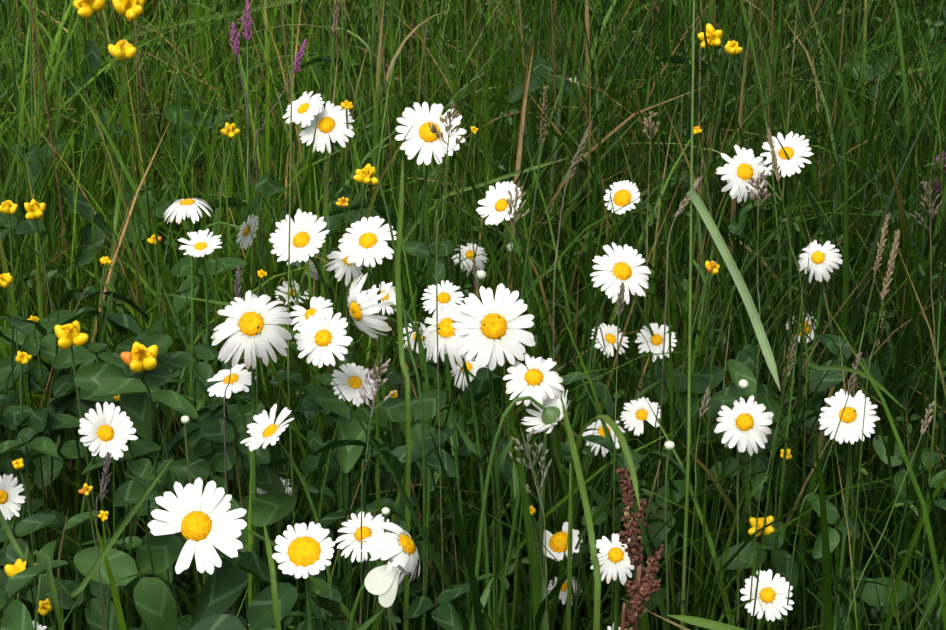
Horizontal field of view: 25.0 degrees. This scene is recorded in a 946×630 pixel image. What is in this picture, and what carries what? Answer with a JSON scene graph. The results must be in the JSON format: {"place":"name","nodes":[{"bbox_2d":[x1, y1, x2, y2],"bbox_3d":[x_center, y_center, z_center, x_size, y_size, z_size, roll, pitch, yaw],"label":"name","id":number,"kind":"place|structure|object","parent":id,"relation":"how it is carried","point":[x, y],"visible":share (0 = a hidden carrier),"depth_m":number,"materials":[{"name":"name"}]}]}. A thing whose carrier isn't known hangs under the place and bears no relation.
{"place":"outdoors","nodes":[
{"label":"outdoors","id":0,"kind":"place"},
{"bbox_2d":[4,61,930,629],"bbox_3d":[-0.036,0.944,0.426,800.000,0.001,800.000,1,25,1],"label":"meadow ground","id":1,"kind":"structure","parent":0,"point":[400,593],"depth_m":1.90,"materials":[{"name":"soil"}]},
{"bbox_2d":[0,474,25,519],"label":"daisy","id":2,"kind":"object","parent":1,"relation":"on","point":[9,507],"visible":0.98,"depth_m":1.35,"materials":[{"name":"white plant"}]},
{"bbox_2d":[0,200,27,492],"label":"yellow wildflower","id":3,"kind":"object","parent":1,"relation":"on","point":[9,207],"visible":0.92,"depth_m":1.62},
{"bbox_2d":[10,0,35,304],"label":"grass stalk","id":4,"kind":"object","parent":1,"relation":"on","point":[31,81],"depth_m":2.02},
{"bbox_2d":[0,273,48,627],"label":"yellow wildflower","id":5,"kind":"object","parent":1,"relation":"on","point":[6,279],"visible":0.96,"depth_m":1.57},
{"bbox_2d":[15,351,44,625],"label":"yellow wildflower","id":6,"kind":"object","parent":1,"relation":"on","point":[23,358],"visible":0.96,"depth_m":1.49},
{"bbox_2d":[0,510,62,629],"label":"grass blade","id":7,"kind":"object","parent":1,"relation":"on","point":[13,542],"depth_m":0.94,"materials":[{"name":"plant"}]},
{"bbox_2d":[24,199,80,488],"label":"yellow wildflower","id":8,"kind":"object","parent":1,"relation":"on","point":[34,209],"visible":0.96,"depth_m":1.62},
{"bbox_2d":[54,320,97,532],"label":"yellow wildflower","id":9,"kind":"object","parent":1,"relation":"on","point":[68,335],"visible":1,"depth_m":1.46,"materials":[{"name":"plant"}]},
{"bbox_2d":[96,452,111,629],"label":"grass stem","id":10,"kind":"object","parent":1,"relation":"on","point":[105,479],"visible":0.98,"depth_m":1.24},
{"bbox_2d":[34,455,174,629],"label":"grass blade","id":11,"kind":"object","parent":1,"relation":"on","point":[108,546],"depth_m":0.99,"materials":[{"name":"plant"}]},
{"bbox_2d":[73,402,137,629],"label":"daisy","id":12,"kind":"object","parent":1,"relation":"on","point":[108,429],"visible":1,"depth_m":1.36,"materials":[{"name":"white plant"}]},
{"bbox_2d":[73,0,137,156],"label":"yellow wildflower","id":13,"kind":"object","parent":1,"relation":"on","point":[86,9],"visible":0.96,"depth_m":2.09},
{"bbox_2d":[108,39,136,289],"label":"yellow wildflower","id":14,"kind":"object","parent":1,"relation":"on","point":[128,50],"visible":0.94,"depth_m":1.99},
{"bbox_2d":[30,0,219,318],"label":"grass stalk","id":15,"kind":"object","parent":1,"relation":"on","point":[53,152],"depth_m":1.88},
{"bbox_2d":[112,0,171,197],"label":"yellow wildflower","id":16,"kind":"object","parent":1,"relation":"on","point":[126,9],"visible":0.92,"depth_m":2.08,"materials":[{"name":"plant"}]},
{"bbox_2d":[120,342,200,591],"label":"yellow wildflower","id":17,"kind":"object","parent":1,"relation":"on","point":[139,358],"visible":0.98,"depth_m":1.42,"materials":[{"name":"plant"}]},
{"bbox_2d":[164,198,218,613],"bbox_3d":[-0.221,0.109,1.710,0.044,0.429,0.053,1,25,1],"label":"daisy","id":18,"kind":"object","parent":1,"relation":"on","point":[184,207],"visible":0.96,"depth_m":1.63,"materials":[{"name":"white plant"}]},
{"bbox_2d":[148,477,246,582],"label":"daisy","id":19,"kind":"object","parent":1,"relation":"on","point":[204,524],"visible":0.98,"depth_m":1.19,"materials":[{"name":"white plant"}]},
{"bbox_2d":[178,229,222,406],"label":"daisy","id":20,"kind":"object","parent":1,"relation":"on","point":[201,244],"visible":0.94,"depth_m":1.56,"materials":[{"name":"white plant"}]},
{"bbox_2d":[195,214,258,346],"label":"daisy","id":21,"kind":"object","parent":1,"relation":"on","point":[244,231],"visible":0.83,"depth_m":1.74,"materials":[{"name":"white plant"}]},
{"bbox_2d":[224,264,241,615],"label":"grass stem","id":22,"kind":"object","parent":1,"relation":"on","point":[237,291],"visible":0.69,"depth_m":1.39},
{"bbox_2d":[207,363,259,593],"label":"daisy","id":23,"kind":"object","parent":1,"relation":"on","point":[239,378],"visible":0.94,"depth_m":1.43,"materials":[{"name":"white plant"}]},
{"bbox_2d":[230,22,256,282],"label":"grass stem","id":24,"kind":"object","parent":1,"relation":"on","point":[235,40],"visible":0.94,"depth_m":1.84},
{"bbox_2d":[241,0,259,387],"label":"grass stem","id":25,"kind":"object","parent":1,"relation":"on","point":[247,29],"visible":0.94,"depth_m":1.84,"materials":[{"name":"plant"}]},
{"bbox_2d":[211,290,292,629],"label":"daisy","id":26,"kind":"object","parent":1,"relation":"on","point":[247,317],"visible":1,"depth_m":1.37,"materials":[{"name":"white plant"}]},
{"bbox_2d":[198,0,340,530],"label":"grass stalk","id":27,"kind":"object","parent":1,"relation":"on","point":[336,13],"depth_m":1.84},
{"bbox_2d":[263,521,280,629],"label":"grass blade","id":28,"kind":"object","parent":1,"relation":"on","point":[273,585],"depth_m":1.08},
{"bbox_2d":[255,39,306,294],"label":"grass stem","id":29,"kind":"object","parent":1,"relation":"on","point":[297,62],"visible":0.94,"depth_m":1.89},
{"bbox_2d":[287,0,299,623],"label":"grass stem","id":30,"kind":"object","parent":1,"relation":"on","point":[292,480],"visible":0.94,"depth_m":1.45,"materials":[{"name":"plant"}]},
{"bbox_2d":[240,404,350,620],"bbox_3d":[-0.112,0.247,1.442,0.073,0.406,0.039,1,25,1],"label":"daisy","id":31,"kind":"object","parent":1,"relation":"on","point":[265,430],"visible":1,"depth_m":1.37,"materials":[{"name":"white plant"}]},
{"bbox_2d":[272,522,334,629],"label":"daisy","id":32,"kind":"object","parent":1,"relation":"on","point":[305,552],"visible":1,"depth_m":1.07,"materials":[{"name":"white plant"}]},
{"bbox_2d":[290,297,354,619],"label":"daisy","id":33,"kind":"object","parent":1,"relation":"on","point":[316,305],"visible":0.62,"depth_m":1.45,"materials":[{"name":"white plant"}]},
{"bbox_2d":[294,309,355,619],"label":"daisy","id":34,"kind":"object","parent":1,"relation":"on","point":[322,339],"visible":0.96,"depth_m":1.40,"materials":[{"name":"white plant"}]},
{"bbox_2d":[269,209,381,629],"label":"daisy","id":35,"kind":"object","parent":1,"relation":"on","point":[306,238],"visible":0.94,"depth_m":1.49,"materials":[{"name":"white plant"}]},
{"bbox_2d":[299,101,354,454],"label":"daisy","id":36,"kind":"object","parent":1,"relation":"on","point":[331,128],"visible":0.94,"depth_m":1.75,"materials":[{"name":"white plant"}]},
{"bbox_2d":[283,91,376,314],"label":"daisy","id":37,"kind":"object","parent":1,"relation":"on","point":[305,109],"visible":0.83,"depth_m":1.75,"materials":[{"name":"white plant"}]},
{"bbox_2d":[290,363,375,620],"bbox_3d":[-0.102,0.208,1.539,0.087,0.395,0.032,23,33,40],"label":"daisy","id":38,"kind":"object","parent":1,"relation":"on","point":[350,386],"visible":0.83,"depth_m":1.44,"materials":[{"name":"white plant"}]},
{"bbox_2d":[324,249,368,559],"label":"daisy","id":39,"kind":"object","parent":1,"relation":"on","point":[344,268],"visible":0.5,"depth_m":1.52,"materials":[{"name":"white plant"}]},
{"bbox_2d":[347,164,377,358],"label":"yellow wildflower","id":40,"kind":"object","parent":1,"relation":"on","point":[366,174],"visible":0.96,"depth_m":1.63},
{"bbox_2d":[335,511,396,629],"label":"daisy","id":41,"kind":"object","parent":1,"relation":"on","point":[352,539],"visible":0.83,"depth_m":1.32,"materials":[{"name":"white plant"}]},
{"bbox_2d":[338,216,411,629],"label":"daisy","id":42,"kind":"object","parent":1,"relation":"on","point":[365,241],"visible":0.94,"depth_m":1.49,"materials":[{"name":"white plant"}]},
{"bbox_2d":[359,358,394,625],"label":"grass stem","id":43,"kind":"object","parent":1,"relation":"on","point":[377,381],"visible":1,"depth_m":1.29,"materials":[{"name":"plant"}]},
{"bbox_2d":[339,48,425,629],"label":"grass blade","id":44,"kind":"object","parent":1,"relation":"on","point":[420,399],"visible":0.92,"depth_m":1.34,"materials":[{"name":"plant"}]},
{"bbox_2d":[349,522,419,629],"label":"daisy","id":45,"kind":"object","parent":1,"relation":"on","point":[400,549],"visible":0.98,"depth_m":1.21,"materials":[{"name":"white plant"}]},
{"bbox_2d":[364,558,418,606],"bbox_3d":[-0.045,0.151,1.203,0.032,0.028,0.013,1,25,1],"label":"butterfly","id":46,"kind":"object","parent":45,"relation":"attached to","point":[381,582],"visible":1,"depth_m":1.20},
{"bbox_2d":[366,281,410,629],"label":"daisy","id":47,"kind":"object","parent":1,"relation":"on","point":[390,296],"visible":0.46,"depth_m":1.64,"materials":[{"name":"white plant"}]},
{"bbox_2d":[347,273,439,629],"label":"daisy","id":48,"kind":"object","parent":1,"relation":"on","point":[361,307],"visible":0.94,"depth_m":1.36,"materials":[{"name":"white plant"}]},
{"bbox_2d":[395,159,410,629],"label":"grass blade","id":49,"kind":"object","parent":1,"relation":"on","point":[402,361],"depth_m":1.31,"materials":[{"name":"plant"}]},
{"bbox_2d":[376,0,468,201],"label":"grass blade","id":50,"kind":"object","parent":1,"relation":"on","point":[397,53],"depth_m":2.11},
{"bbox_2d":[395,102,466,599],"bbox_3d":[-0.044,0.048,1.788,0.074,0.473,0.049,20,32,37],"label":"daisy","id":51,"kind":"object","parent":1,"relation":"on","point":[422,135],"visible":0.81,"depth_m":1.69,"materials":[{"name":"white plant"}]},
{"bbox_2d":[421,280,469,627],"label":"daisy","id":52,"kind":"object","parent":1,"relation":"on","point":[446,297],"visible":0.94,"depth_m":1.48,"materials":[{"name":"white plant"}]},
{"bbox_2d":[428,101,462,629],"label":"grass stalk","id":53,"kind":"object","parent":1,"relation":"on","point":[443,120],"depth_m":1.27,"materials":[{"name":"plant"}]},
{"bbox_2d":[421,304,491,629],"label":"daisy","id":54,"kind":"object","parent":1,"relation":"on","point":[449,339],"visible":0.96,"depth_m":1.37,"materials":[{"name":"white plant"}]},
{"bbox_2d":[451,243,486,291],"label":"daisy","id":55,"kind":"object","parent":1,"relation":"on","point":[465,251],"visible":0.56,"depth_m":1.85,"materials":[{"name":"white plant"}]},
{"bbox_2d":[450,358,487,576],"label":"daisy","id":56,"kind":"object","parent":1,"relation":"on","point":[472,368],"visible":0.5,"depth_m":1.64,"materials":[{"name":"white plant"}]},
{"bbox_2d":[0,0,945,629],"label":"meadow grass","id":57,"kind":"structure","parent":1,"relation":"on","point":[532,476],"depth_m":1.82,"materials":[{"name":"plant"}]},
{"bbox_2d":[0,39,945,629],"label":"fine meadow grass","id":58,"kind":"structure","parent":1,"relation":"on","point":[714,213],"depth_m":1.74,"materials":[{"name":"plant"}]},
{"bbox_2d":[0,0,945,324],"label":"grass","id":59,"kind":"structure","parent":1,"relation":"on","point":[348,6],"depth_m":2.62,"materials":[{"name":"plant"}]},
{"bbox_2d":[0,0,945,629],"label":"clover leaves","id":60,"kind":"object","parent":1,"relation":"on","point":[106,378],"visible":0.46,"depth_m":1.52,"materials":[{"name":"green plant"}]},
{"bbox_2d":[0,0,945,629],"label":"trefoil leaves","id":61,"kind":"object","parent":1,"relation":"on","point":[290,620],"visible":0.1,"depth_m":1.99,"materials":[{"name":"green plant"}]},
{"bbox_2d":[450,283,534,629],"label":"daisy","id":62,"kind":"object","parent":1,"relation":"on","point":[487,345],"visible":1,"depth_m":1.36,"materials":[{"name":"white plant"}]},
{"bbox_2d":[433,157,569,254],"bbox_3d":[0.020,0.031,1.953,0.130,0.364,0.031,1,25,1],"label":"grass blade","id":63,"kind":"object","parent":1,"relation":"on","point":[488,182],"depth_m":1.89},
{"bbox_2d":[495,185,529,590],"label":"grass stalk","id":64,"kind":"object","parent":1,"relation":"on","point":[511,201],"depth_m":1.43,"materials":[{"name":"plant"}]},
{"bbox_2d":[476,181,556,522],"bbox_3d":[0.040,0.089,1.735,0.048,0.444,0.109,10,27,21],"label":"daisy","id":65,"kind":"object","parent":1,"relation":"on","point":[495,208],"visible":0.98,"depth_m":1.62,"materials":[{"name":"white plant"}]},
{"bbox_2d":[470,387,569,629],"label":"daisy","id":66,"kind":"object","parent":1,"relation":"on","point":[551,415],"visible":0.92,"depth_m":1.36,"materials":[{"name":"white plant"}]},
{"bbox_2d":[496,353,564,629],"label":"daisy","id":67,"kind":"object","parent":1,"relation":"on","point":[537,380],"visible":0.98,"depth_m":1.36,"materials":[{"name":"white plant"}]},
{"bbox_2d":[509,428,551,629],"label":"grass stem","id":68,"kind":"object","parent":1,"relation":"on","point":[521,448],"visible":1,"depth_m":1.24,"materials":[{"name":"plant"}]},
{"bbox_2d":[543,522,582,629],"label":"daisy","id":69,"kind":"object","parent":1,"relation":"on","point":[556,543],"visible":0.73,"depth_m":1.47,"materials":[{"name":"white plant"}]},
{"bbox_2d":[500,85,634,497],"bbox_3d":[0.067,0.072,1.671,0.140,0.530,0.018,16,30,31],"label":"grass seed head","id":70,"kind":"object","parent":1,"relation":"on","point":[543,134],"depth_m":1.60},
{"bbox_2d":[553,121,592,514],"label":"grass stem","id":71,"kind":"object","parent":1,"relation":"on","point":[570,175],"visible":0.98,"depth_m":1.54,"materials":[{"name":"plant"}]},
{"bbox_2d":[561,396,600,629],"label":"grass blade","id":72,"kind":"object","parent":1,"relation":"on","point":[590,530],"depth_m":1.14,"materials":[{"name":"plant"}]},
{"bbox_2d":[555,323,628,502],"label":"daisy","id":73,"kind":"object","parent":1,"relation":"on","point":[609,333],"visible":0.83,"depth_m":1.64,"materials":[{"name":"white plant"}]},
{"bbox_2d":[567,415,639,629],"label":"grass blade","id":74,"kind":"object","parent":1,"relation":"on","point":[610,422],"depth_m":1.25,"materials":[{"name":"plant"}]},
{"bbox_2d":[582,420,624,629],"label":"daisy","id":75,"kind":"object","parent":1,"relation":"on","point":[599,431],"visible":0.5,"depth_m":1.48,"materials":[{"name":"white plant"}]},
{"bbox_2d":[561,242,650,609],"bbox_3d":[0.083,0.145,1.608,0.045,0.450,0.112,-15,29,-29],"label":"daisy","id":76,"kind":"object","parent":1,"relation":"on","point":[619,266],"visible":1,"depth_m":1.49,"materials":[{"name":"white plant"}]},
{"bbox_2d":[591,533,633,629],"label":"daisy","id":77,"kind":"object","parent":1,"relation":"on","point":[616,564],"visible":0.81,"depth_m":1.32,"materials":[{"name":"white plant"}]},
{"bbox_2d":[611,282,624,629],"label":"grass stem","id":78,"kind":"object","parent":1,"relation":"on","point":[620,307],"visible":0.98,"depth_m":1.39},
{"bbox_2d":[604,180,639,402],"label":"daisy","id":79,"kind":"object","parent":1,"relation":"on","point":[621,194],"visible":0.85,"depth_m":1.73,"materials":[{"name":"white plant"}]},
{"bbox_2d":[615,467,648,629],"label":"sorrel spike","id":80,"kind":"object","parent":1,"relation":"on","point":[634,549],"visible":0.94,"depth_m":1.21,"materials":[{"name":"plant"}]},
{"bbox_2d":[620,544,664,629],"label":"sorrel spike","id":81,"kind":"object","parent":1,"relation":"on","point":[644,590],"visible":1,"depth_m":1.20,"materials":[{"name":"plant"}]},
{"bbox_2d":[634,111,660,568],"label":"grass stalk","id":82,"kind":"object","parent":1,"relation":"on","point":[651,123],"depth_m":1.55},
{"bbox_2d":[620,397,682,624],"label":"daisy","id":83,"kind":"object","parent":1,"relation":"on","point":[639,414],"visible":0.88,"depth_m":1.55,"materials":[{"name":"white plant"}]},
{"bbox_2d":[634,323,676,600],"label":"daisy","id":84,"kind":"object","parent":1,"relation":"on","point":[655,342],"visible":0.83,"depth_m":1.55,"materials":[{"name":"white plant"}]},
{"bbox_2d":[664,441,674,624],"bbox_3d":[0.132,0.249,1.461,0.007,0.385,0.037,10,27,21],"label":"daisy bud","id":85,"kind":"object","parent":1,"relation":"on","point":[669,446],"visible":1,"depth_m":1.40,"materials":[{"name":"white plant"}]},
{"bbox_2d":[651,176,702,629],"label":"grass stem","id":86,"kind":"object","parent":1,"relation":"on","point":[682,205],"visible":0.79,"depth_m":1.49,"materials":[{"name":"plant"}]},
{"bbox_2d":[651,261,719,555],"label":"yellow wildflower","id":87,"kind":"object","parent":1,"relation":"on","point":[711,265],"visible":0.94,"depth_m":1.54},
{"bbox_2d":[680,1,694,629],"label":"grass stem","id":88,"kind":"object","parent":1,"relation":"on","point":[689,376],"visible":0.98,"depth_m":1.22,"materials":[{"name":"plant"}]},
{"bbox_2d":[684,387,710,627],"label":"grass stem","id":89,"kind":"object","parent":1,"relation":"on","point":[704,408],"visible":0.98,"depth_m":1.29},
{"bbox_2d":[668,615,745,629],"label":"grass blade","id":90,"kind":"object","parent":1,"relation":"on","point":[705,623],"depth_m":1.19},
{"bbox_2d":[697,23,722,218],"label":"yellow wildflower","id":91,"kind":"object","parent":1,"relation":"on","point":[713,36],"visible":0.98,"depth_m":2.01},
{"bbox_2d":[674,145,771,505],"bbox_3d":[0.196,0.080,1.727,0.068,0.468,0.059,11,27,22],"label":"daisy","id":92,"kind":"object","parent":1,"relation":"on","point":[744,166],"visible":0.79,"depth_m":1.62,"materials":[{"name":"white plant"}]},
{"bbox_2d":[736,379,747,626],"bbox_3d":[0.180,0.226,1.468,0.007,0.421,0.038,11,27,23],"label":"daisy bud","id":93,"kind":"object","parent":1,"relation":"on","point":[742,384],"visible":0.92,"depth_m":1.42,"materials":[{"name":"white plant"}]},
{"bbox_2d":[714,395,773,629],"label":"daisy","id":94,"kind":"object","parent":1,"relation":"on","point":[742,423],"visible":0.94,"depth_m":1.36,"materials":[{"name":"white plant"}]},
{"bbox_2d":[735,170,771,625],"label":"grass stalk","id":95,"kind":"object","parent":1,"relation":"on","point":[758,183],"depth_m":1.43,"materials":[{"name":"plant"}]},
{"bbox_2d":[747,20,782,467],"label":"grass stem","id":96,"kind":"object","parent":1,"relation":"on","point":[773,188],"visible":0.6,"depth_m":1.89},
{"bbox_2d":[740,569,793,629],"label":"daisy","id":97,"kind":"object","parent":1,"relation":"on","point":[772,595],"visible":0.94,"depth_m":1.36,"materials":[{"name":"white plant"}]},
{"bbox_2d":[747,333,796,629],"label":"grass stem","id":98,"kind":"object","parent":1,"relation":"on","point":[791,358],"visible":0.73,"depth_m":1.32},
{"bbox_2d":[767,127,802,540],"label":"grass stalk","id":99,"kind":"object","parent":1,"relation":"on","point":[774,160],"depth_m":1.58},
{"bbox_2d":[760,131,816,461],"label":"daisy","id":100,"kind":"object","parent":1,"relation":"on","point":[794,147],"visible":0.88,"depth_m":1.68,"materials":[{"name":"white plant"}]},
{"bbox_2d":[770,240,842,557],"bbox_3d":[0.250,0.134,1.660,0.033,0.426,0.065,-5,25,-10],"label":"daisy","id":101,"kind":"object","parent":1,"relation":"on","point":[823,258],"visible":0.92,"depth_m":1.55,"materials":[{"name":"white plant"}]},
{"bbox_2d":[784,352,862,629],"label":"grass stem","id":102,"kind":"object","parent":1,"relation":"on","point":[852,379],"visible":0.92,"depth_m":1.32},
{"bbox_2d":[751,321,905,629],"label":"grass blade","id":103,"kind":"object","parent":1,"relation":"on","point":[871,379],"depth_m":1.19,"materials":[{"name":"plant"}]},
{"bbox_2d":[805,389,879,629],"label":"daisy","id":104,"kind":"object","parent":1,"relation":"on","point":[849,431],"visible":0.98,"depth_m":1.36,"materials":[{"name":"white plant"}]},
{"bbox_2d":[843,214,889,516],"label":"grass stalk","id":105,"kind":"object","parent":1,"relation":"on","point":[881,246],"depth_m":1.47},
{"bbox_2d":[848,229,899,629],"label":"grass stalk","id":106,"kind":"object","parent":1,"relation":"on","point":[890,265],"depth_m":1.23,"materials":[{"name":"plant"}]},
{"bbox_2d":[844,401,934,629],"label":"grass stem","id":107,"kind":"object","parent":1,"relation":"on","point":[925,424],"visible":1,"depth_m":1.28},
{"bbox_2d":[910,181,941,513],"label":"grass stalk","id":108,"kind":"object","parent":1,"relation":"on","point":[932,213],"depth_m":1.58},
{"bbox_2d":[915,301,940,629],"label":"grass stem","id":109,"kind":"object","parent":1,"relation":"on","point":[924,532],"visible":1,"depth_m":1.43,"materials":[{"name":"plant"}]},
{"bbox_2d":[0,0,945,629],"bbox_3d":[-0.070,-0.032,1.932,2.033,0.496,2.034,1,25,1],"label":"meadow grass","id":110,"kind":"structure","parent":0,"point":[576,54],"depth_m":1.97,"materials":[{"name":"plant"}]},
{"bbox_2d":[70,0,297,59],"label":"grass blade","id":111,"kind":"object","parent":110,"relation":"on","point":[191,20],"depth_m":2.40,"materials":[{"name":"plant"}]},
{"bbox_2d":[1,0,945,629],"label":"meadow grass","id":112,"kind":"structure","parent":0,"point":[505,364],"depth_m":2.03,"materials":[{"name":"plant"}]},
{"bbox_2d":[686,186,780,390],"bbox_3d":[0.146,-0.016,1.183,0.006,0.083,0.104,-12,28,-24],"label":"grass blade","id":113,"kind":"object","parent":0,"point":[719,241],"depth_m":1.18,"materials":[{"name":"plant"}]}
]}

